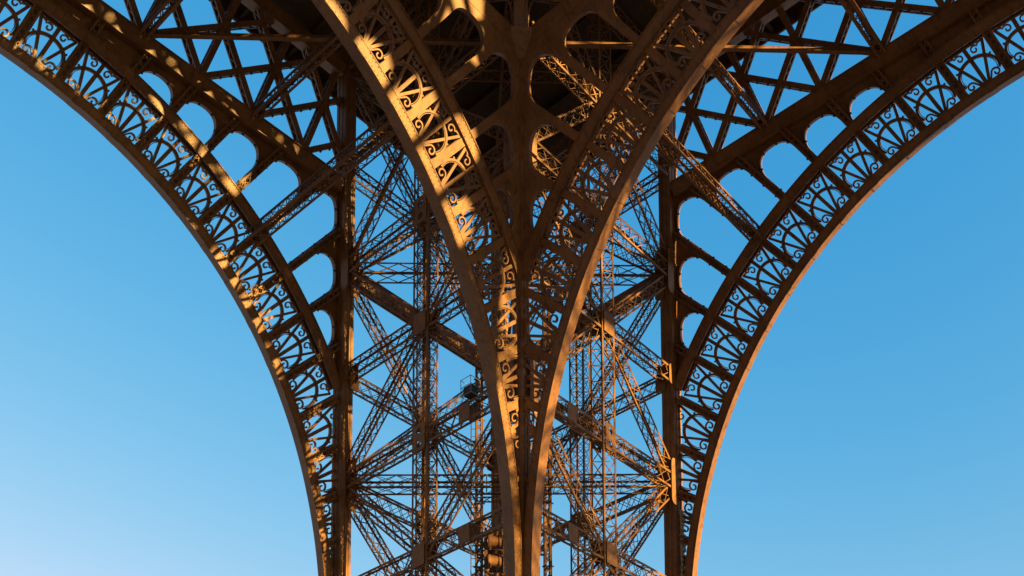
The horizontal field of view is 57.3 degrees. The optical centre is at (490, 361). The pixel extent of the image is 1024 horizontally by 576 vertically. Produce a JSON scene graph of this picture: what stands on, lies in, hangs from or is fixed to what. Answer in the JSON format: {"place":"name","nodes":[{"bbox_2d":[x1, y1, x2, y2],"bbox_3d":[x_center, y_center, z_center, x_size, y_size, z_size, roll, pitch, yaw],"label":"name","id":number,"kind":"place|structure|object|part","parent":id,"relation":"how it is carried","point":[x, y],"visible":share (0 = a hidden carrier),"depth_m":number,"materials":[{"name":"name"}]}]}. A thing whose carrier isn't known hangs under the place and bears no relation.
{"place":"outdoors","nodes":[
{"label":"outdoors","id":0,"kind":"place"},
{"bbox_2d":[0,0,1023,575],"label":"iron tower","id":1,"kind":"structure","parent":0,"point":[496,114],"depth_m":55.03,"materials":[{"name":"brown metal"}]},
{"bbox_2d":[460,374,480,400],"bbox_3d":[-1.145,1.551,53.197,0.807,1.248,0.807,-30,-46,31],"label":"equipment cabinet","id":2,"kind":"object","parent":1,"relation":"on","point":[470,391],"visible":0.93,"depth_m":52.95,"materials":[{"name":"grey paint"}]},
{"bbox_3d":[-1.328,1.581,52.910,0.468,0.515,0.014,-30,-46,31],"label":"door","id":3,"kind":"part","parent":2,"relation":"part of","materials":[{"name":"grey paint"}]},
{"bbox_2d":[470,423,474,575],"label":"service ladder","id":4,"kind":"object","parent":1,"relation":"attached to","point":[471,504],"visible":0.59,"depth_m":58.98,"materials":[{"name":"brown metal"}]},
{"bbox_2d":[484,530,503,575],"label":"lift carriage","id":5,"kind":"object","parent":1,"relation":"attached to","point":[495,539],"visible":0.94,"depth_m":58.31,"materials":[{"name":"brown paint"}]},
{"bbox_2d":[680,510,685,575],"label":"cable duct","id":6,"kind":"object","parent":1,"relation":"attached to","point":[682,531],"visible":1,"depth_m":59.35,"materials":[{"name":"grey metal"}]},
{"bbox_2d":[0,0,1023,575],"label":"sky","id":7,"kind":"structure","parent":0,"point":[876,427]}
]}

